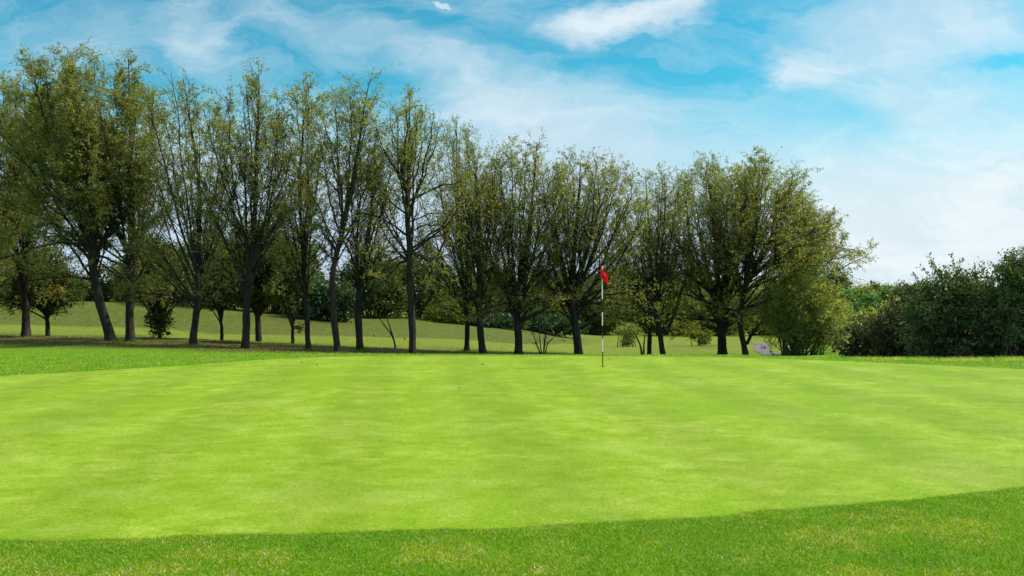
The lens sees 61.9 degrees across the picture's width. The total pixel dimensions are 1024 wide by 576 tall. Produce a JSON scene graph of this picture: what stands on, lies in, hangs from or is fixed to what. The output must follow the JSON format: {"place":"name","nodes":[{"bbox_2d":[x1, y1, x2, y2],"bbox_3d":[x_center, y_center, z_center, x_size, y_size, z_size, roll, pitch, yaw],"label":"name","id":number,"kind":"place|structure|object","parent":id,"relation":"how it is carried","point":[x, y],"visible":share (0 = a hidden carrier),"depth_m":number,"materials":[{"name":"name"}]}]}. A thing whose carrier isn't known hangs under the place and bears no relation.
{"place":"outdoors","nodes":[
{"label":"outdoors","id":0,"kind":"place"},
{"bbox_2d":[0,297,1023,575],"bbox_3d":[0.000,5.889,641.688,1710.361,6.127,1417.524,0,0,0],"label":"ground","id":1,"kind":"structure","parent":0,"point":[80,321],"depth_m":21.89,"materials":[{"name":"green plant"}]},
{"bbox_2d":[0,121,52,284],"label":"broadleaf tree","id":2,"kind":"object","parent":1,"relation":"on","point":[5,224],"visible":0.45,"depth_m":40.29,"materials":[{"name":"green plant"}]},
{"bbox_2d":[0,70,82,336],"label":"broadleaf tree","id":3,"kind":"object","parent":1,"relation":"on","point":[24,294],"visible":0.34,"depth_m":41.81,"materials":[{"name":"green plant"}]},
{"bbox_2d":[0,243,91,335],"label":"tree","id":4,"kind":"object","parent":1,"relation":"on","point":[48,309],"visible":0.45,"depth_m":43.77,"materials":[{"name":"green plant"}]},
{"bbox_2d":[0,42,158,341],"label":"broadleaf tree","id":5,"kind":"object","parent":1,"relation":"on","point":[42,117],"visible":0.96,"depth_m":36.38,"materials":[{"name":"green plant"}]},
{"bbox_2d":[74,261,126,301],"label":"bank bush","id":6,"kind":"object","parent":1,"relation":"on","point":[105,288],"visible":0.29,"depth_m":72.23,"materials":[{"name":"green plant"}]},
{"bbox_2d":[47,36,192,341],"bbox_3d":[-17.438,-4.163,37.984,6.336,13.343,6.217,0,0,-17],"label":"broadleaf tree","id":7,"kind":"object","parent":1,"relation":"on","point":[126,122],"visible":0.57,"depth_m":37.36,"materials":[{"name":"green plant"}]},
{"bbox_2d":[105,230,183,303],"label":"bank bush","id":8,"kind":"object","parent":1,"relation":"on","point":[122,297],"visible":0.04,"depth_m":71.03,"materials":[{"name":"green plant"}]},
{"bbox_2d":[110,239,205,338],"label":"tree","id":9,"kind":"object","parent":1,"relation":"on","point":[158,318],"visible":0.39,"depth_m":39.75,"materials":[{"name":"green plant"}]},
{"bbox_2d":[118,66,252,344],"bbox_3d":[-13.702,-3.407,36.315,5.832,11.929,5.945,0,0,0],"label":"broadleaf tree","id":10,"kind":"object","parent":1,"relation":"on","point":[196,259],"visible":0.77,"depth_m":35.89,"materials":[{"name":"green plant"}]},
{"bbox_2d":[172,224,243,308],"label":"bank bush","id":11,"kind":"object","parent":1,"relation":"on","point":[229,306],"visible":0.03,"depth_m":67.13,"materials":[{"name":"green plant"}]},
{"bbox_2d":[192,253,245,339],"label":"tree","id":12,"kind":"object","parent":1,"relation":"on","point":[219,304],"visible":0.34,"depth_m":40.84,"materials":[{"name":"green plant"}]},
{"bbox_2d":[172,56,312,348],"bbox_3d":[-10.607,-3.299,34.128,5.606,11.832,5.311,0,0,0],"label":"broadleaf tree","id":13,"kind":"object","parent":1,"relation":"on","point":[253,250],"visible":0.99,"depth_m":33.81,"materials":[{"name":"green plant"}]},
{"bbox_2d":[209,209,300,341],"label":"tree","id":14,"kind":"object","parent":1,"relation":"on","point":[259,306],"visible":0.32,"depth_m":41.64,"materials":[{"name":"green plant"}]},
{"bbox_2d":[239,218,327,314],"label":"bank bush","id":15,"kind":"object","parent":1,"relation":"on","point":[276,309],"visible":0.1,"depth_m":66.53,"materials":[{"name":"green plant"}]},
{"bbox_2d":[264,246,322,343],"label":"tree","id":16,"kind":"object","parent":1,"relation":"on","point":[291,299],"visible":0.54,"depth_m":39.84,"materials":[{"name":"green plant"}]},
{"bbox_2d":[242,68,354,349],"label":"broadleaf tree","id":17,"kind":"object","parent":1,"relation":"on","point":[303,237],"visible":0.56,"depth_m":35.69,"materials":[{"name":"green plant"}]},
{"bbox_2d":[280,269,367,322],"bbox_3d":[-13.643,0.658,62.239,6.548,4.178,4.340,0,0,0],"label":"bank bush","id":18,"kind":"object","parent":1,"relation":"on","point":[318,304],"visible":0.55,"depth_m":61.41,"materials":[{"name":"green plant"}]},
{"bbox_2d":[282,67,396,352],"bbox_3d":[-6.631,-2.975,33.285,4.370,11.270,4.227,0,0,0],"label":"broadleaf tree","id":19,"kind":"object","parent":1,"relation":"on","point":[349,186],"visible":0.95,"depth_m":32.91,"materials":[{"name":"green plant"}]},
{"bbox_2d":[308,123,419,349],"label":"broadleaf tree","id":20,"kind":"object","parent":1,"relation":"on","point":[360,282],"visible":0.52,"depth_m":35.84,"materials":[{"name":"green plant"}]},
{"bbox_2d":[323,243,407,318],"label":"bank bush","id":21,"kind":"object","parent":1,"relation":"on","point":[395,299],"visible":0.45,"depth_m":71.32,"materials":[{"name":"green plant"}]},
{"bbox_2d":[375,307,395,347],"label":"bare sapling","id":22,"kind":"object","parent":1,"relation":"on","point":[391,333],"visible":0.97,"depth_m":39.96,"materials":[{"name":"brown plant"}]},
{"bbox_2d":[0,330,816,392],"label":"fallen leaves","id":23,"kind":"object","parent":1,"relation":"on","point":[201,347],"visible":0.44,"depth_m":36.72,"materials":[{"name":"brown plant"}]},
{"bbox_2d":[336,80,481,353],"bbox_3d":[-4.092,-2.750,34.260,5.864,11.115,5.714,0,0,0],"label":"broadleaf tree","id":24,"kind":"object","parent":1,"relation":"on","point":[406,156],"visible":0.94,"depth_m":33.88,"materials":[{"name":"green plant"}]},
{"bbox_2d":[388,242,476,319],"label":"bank bush","id":25,"kind":"object","parent":1,"relation":"on","point":[419,308],"visible":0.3,"depth_m":74.81,"materials":[{"name":"green plant"}]},
{"bbox_2d":[418,295,487,323],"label":"bank bush","id":26,"kind":"object","parent":1,"relation":"on","point":[447,316],"visible":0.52,"depth_m":71.40,"materials":[{"name":"green plant"}]},
{"bbox_2d":[405,113,505,351],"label":"broadleaf tree","id":27,"kind":"object","parent":1,"relation":"on","point":[465,312],"visible":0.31,"depth_m":39.78,"materials":[{"name":"green plant"}]},
{"bbox_2d":[427,125,536,353],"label":"broadleaf tree","id":28,"kind":"object","parent":1,"relation":"on","point":[477,225],"visible":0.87,"depth_m":36.66,"materials":[{"name":"green plant"}]},
{"bbox_2d":[463,265,505,313],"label":"bank bush","id":29,"kind":"object","parent":1,"relation":"on","point":[474,281],"visible":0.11,"depth_m":98.53,"materials":[{"name":"green plant"}]},
{"bbox_2d":[452,305,534,329],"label":"bank bush","id":30,"kind":"object","parent":1,"relation":"on","point":[504,321],"visible":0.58,"depth_m":71.10,"materials":[{"name":"green plant"}]},
{"bbox_2d":[0,355,1023,542],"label":"putting green","id":31,"kind":"object","parent":1,"relation":"on","point":[381,442],"visible":1,"depth_m":9.08,"materials":[{"name":"green plant"}]},
{"bbox_2d":[600,267,607,366],"bbox_3d":[1.964,0.651,18.137,0.181,2.245,0.108,0,0,17],"label":"flagstick","id":32,"kind":"object","parent":31,"relation":"on","point":[604,277],"visible":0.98,"depth_m":18.14,"materials":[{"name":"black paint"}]},
{"bbox_2d":[451,127,598,354],"bbox_3d":[0.577,-1.994,38.144,6.724,10.328,6.259,0,0,0],"label":"broadleaf tree","id":33,"kind":"object","parent":1,"relation":"on","point":[523,266],"visible":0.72,"depth_m":37.63,"materials":[{"name":"green plant"}]},
{"bbox_2d":[493,273,585,319],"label":"bank bush","id":34,"kind":"object","parent":1,"relation":"on","point":[544,305],"visible":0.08,"depth_m":93.75,"materials":[{"name":"green plant"}]},
{"bbox_2d":[526,320,560,354],"bbox_3d":[1.456,2.258,37.096,1.816,1.755,0.836,0,0,-9],"label":"bare shrub","id":35,"kind":"object","parent":1,"relation":"on","point":[544,339],"visible":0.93,"depth_m":36.92,"materials":[{"name":"brown plant"}]},
{"bbox_2d":[520,303,590,336],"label":"bank bush","id":36,"kind":"object","parent":1,"relation":"on","point":[563,328],"visible":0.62,"depth_m":75.10,"materials":[{"name":"green plant"}]},
{"bbox_2d":[514,144,675,354],"bbox_3d":[3.372,-1.627,38.852,8.018,9.852,6.910,0,0,0],"label":"broadleaf tree","id":37,"kind":"object","parent":1,"relation":"on","point":[588,230],"visible":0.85,"depth_m":38.26,"materials":[{"name":"green plant"}]},
{"bbox_2d":[567,275,625,335],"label":"bank bush","id":38,"kind":"object","parent":1,"relation":"on","point":[595,326],"visible":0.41,"depth_m":94.92,"materials":[{"name":"green plant"}]},
{"bbox_2d":[584,264,617,327],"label":"distant tree","id":39,"kind":"object","parent":1,"relation":"on","point":[590,272],"visible":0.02,"depth_m":129.19,"materials":[{"name":"green plant"}]},
{"bbox_2d":[595,279,653,335],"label":"bank bush","id":40,"kind":"object","parent":1,"relation":"on","point":[629,317],"visible":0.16,"depth_m":98.95,"materials":[{"name":"green plant"}]},
{"bbox_2d":[614,322,642,346],"bbox_3d":[8.465,3.384,61.925,2.436,2.065,1.872,0,0,0],"label":"bank bush","id":41,"kind":"object","parent":1,"relation":"on","point":[626,334],"visible":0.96,"depth_m":61.88,"materials":[{"name":"green plant"}]},
{"bbox_2d":[587,216,675,354],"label":"broadleaf tree","id":42,"kind":"object","parent":1,"relation":"on","point":[649,341],"visible":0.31,"depth_m":42.84,"materials":[{"name":"green plant"}]},
{"bbox_2d":[631,327,647,353],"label":"bare shrub","id":43,"kind":"object","parent":1,"relation":"on","point":[641,352],"visible":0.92,"depth_m":42.04,"materials":[{"name":"brown plant"}]},
{"bbox_2d":[603,161,710,354],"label":"broadleaf tree","id":44,"kind":"object","parent":1,"relation":"on","point":[656,266],"visible":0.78,"depth_m":41.75,"materials":[{"name":"green plant"}]},
{"bbox_2d":[637,282,699,335],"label":"bank bush","id":45,"kind":"object","parent":1,"relation":"on","point":[662,325],"visible":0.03,"depth_m":99.23,"materials":[{"name":"green plant"}]},
{"bbox_2d":[680,321,716,345],"bbox_3d":[12.691,3.189,57.945,2.584,1.879,1.602,0,0,0],"label":"bank bush","id":46,"kind":"object","parent":1,"relation":"on","point":[701,339],"visible":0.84,"depth_m":57.87,"materials":[{"name":"green plant"}]},
{"bbox_2d":[687,272,714,298],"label":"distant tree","id":47,"kind":"object","parent":1,"relation":"on","point":[701,283],"visible":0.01,"depth_m":134.72,"materials":[{"name":"green plant"}]},
{"bbox_2d":[631,150,784,354],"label":"broadleaf tree","id":48,"kind":"object","parent":1,"relation":"on","point":[721,334],"visible":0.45,"depth_m":43.72,"materials":[{"name":"green plant"}]},
{"bbox_2d":[672,287,747,336],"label":"bank bush","id":49,"kind":"object","parent":1,"relation":"on","point":[712,327],"visible":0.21,"depth_m":94.24,"materials":[{"name":"green plant"}]},
{"bbox_2d":[711,271,760,329],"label":"distant tree","id":50,"kind":"object","parent":1,"relation":"on","point":[748,286],"visible":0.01,"depth_m":125.84,"materials":[{"name":"green plant"}]},
{"bbox_2d":[731,284,788,335],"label":"bank bush","id":51,"kind":"object","parent":1,"relation":"on","point":[749,332],"visible":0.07,"depth_m":89.43,"materials":[{"name":"green plant"}]},
{"bbox_2d":[752,274,777,324],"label":"distant tree","id":52,"kind":"object","parent":1,"relation":"on","point":[760,287],"visible":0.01,"depth_m":131.49,"materials":[{"name":"green plant"}]},
{"bbox_2d":[672,145,876,354],"bbox_3d":[12.729,-1.739,42.151,9.429,10.683,7.951,0,0,34],"label":"broadleaf tree","id":53,"kind":"object","parent":1,"relation":"on","point":[779,213],"visible":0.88,"depth_m":41.28,"materials":[{"name":"green plant"}]},
{"bbox_2d":[747,252,852,355],"bbox_3d":[13.950,0.671,41.081,5.316,5.386,3.984,0,0,0],"label":"willow bush","id":54,"kind":"object","parent":1,"relation":"on","point":[807,311],"visible":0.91,"depth_m":40.54,"materials":[{"name":"green plant"}]},
{"bbox_2d":[760,195,878,354],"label":"broadleaf tree","id":55,"kind":"object","parent":1,"relation":"on","point":[820,255],"visible":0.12,"depth_m":43.59,"materials":[{"name":"green plant"}]},
{"bbox_2d":[821,299,852,334],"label":"tree","id":56,"kind":"object","parent":1,"relation":"on","point":[848,306],"visible":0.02,"depth_m":61.35,"materials":[{"name":"green plant"}]},
{"bbox_2d":[816,260,863,311],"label":"distant tree","id":57,"kind":"object","parent":1,"relation":"on","point":[843,280],"visible":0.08,"depth_m":130.77,"materials":[{"name":"green plant"}]},
{"bbox_2d":[838,287,864,322],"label":"tree","id":58,"kind":"object","parent":1,"relation":"on","point":[853,300],"visible":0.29,"depth_m":79.55,"materials":[{"name":"green plant"}]},
{"bbox_2d":[830,310,884,356],"bbox_3d":[13.634,1.818,33.075,3.308,1.985,2.207,0,0,0],"label":"overgrown shrub","id":59,"kind":"object","parent":1,"relation":"on","point":[862,339],"visible":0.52,"depth_m":32.80,"materials":[{"name":"green plant"}]},
{"bbox_2d":[841,282,877,311],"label":"tree","id":60,"kind":"object","parent":1,"relation":"on","point":[861,288],"visible":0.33,"depth_m":99.66,"materials":[{"name":"green plant"}]},
{"bbox_2d":[835,286,908,334],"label":"tree","id":61,"kind":"object","parent":1,"relation":"on","point":[857,318],"visible":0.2,"depth_m":59.80,"materials":[{"name":"green plant"}]},
{"bbox_2d":[857,290,888,316],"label":"tree","id":62,"kind":"object","parent":1,"relation":"on","point":[868,300],"visible":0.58,"depth_m":79.82,"materials":[{"name":"green plant"}]},
{"bbox_2d":[865,280,882,292],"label":"tree","id":63,"kind":"object","parent":1,"relation":"on","point":[873,285],"visible":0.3,"depth_m":107.64,"materials":[{"name":"green plant"}]},
{"bbox_2d":[873,282,900,309],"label":"tree","id":64,"kind":"object","parent":1,"relation":"on","point":[884,291],"visible":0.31,"depth_m":104.28,"materials":[{"name":"green plant"}]},
{"bbox_2d":[861,279,931,357],"bbox_3d":[14.261,1.206,31.123,2.948,3.100,2.967,0,0,0],"label":"overgrown shrub","id":65,"kind":"object","parent":1,"relation":"on","point":[886,347],"visible":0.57,"depth_m":30.75,"materials":[{"name":"green plant"}]},
{"bbox_2d":[883,279,937,303],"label":"tree","id":66,"kind":"object","parent":1,"relation":"on","point":[903,290],"visible":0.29,"depth_m":99.70,"materials":[{"name":"green plant"}]},
{"bbox_2d":[883,252,987,358],"bbox_3d":[14.835,0.705,28.987,4.017,3.941,2.943,0,0,0],"label":"overgrown shrub","id":67,"kind":"object","parent":1,"relation":"on","point":[940,315],"visible":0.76,"depth_m":28.64,"materials":[{"name":"green plant"}]},
{"bbox_2d":[949,255,1023,358],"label":"overgrown shrub","id":68,"kind":"object","parent":1,"relation":"on","point":[982,342],"visible":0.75,"depth_m":27.72,"materials":[{"name":"green plant"}]},
{"bbox_2d":[975,245,1023,357],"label":"overgrown shrub","id":69,"kind":"object","parent":1,"relation":"on","point":[1011,272],"visible":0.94,"depth_m":26.89,"materials":[{"name":"green plant"}]},
{"bbox_2d":[0,0,1023,289],"label":"sky","id":70,"kind":"structure","parent":0,"point":[911,112],"materials":[{"name":"blue"}]},
{"bbox_2d":[7,335,1023,360],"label":"long grass","id":71,"kind":"structure","parent":0,"point":[982,358],"depth_m":26.29,"materials":[{"name":"green plant"}]},
{"bbox_2d":[752,342,781,355],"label":"gravel path","id":72,"kind":"structure","parent":0,"point":[763,351],"depth_m":49.63,"materials":[{"name":"grey gravel"}]}
]}

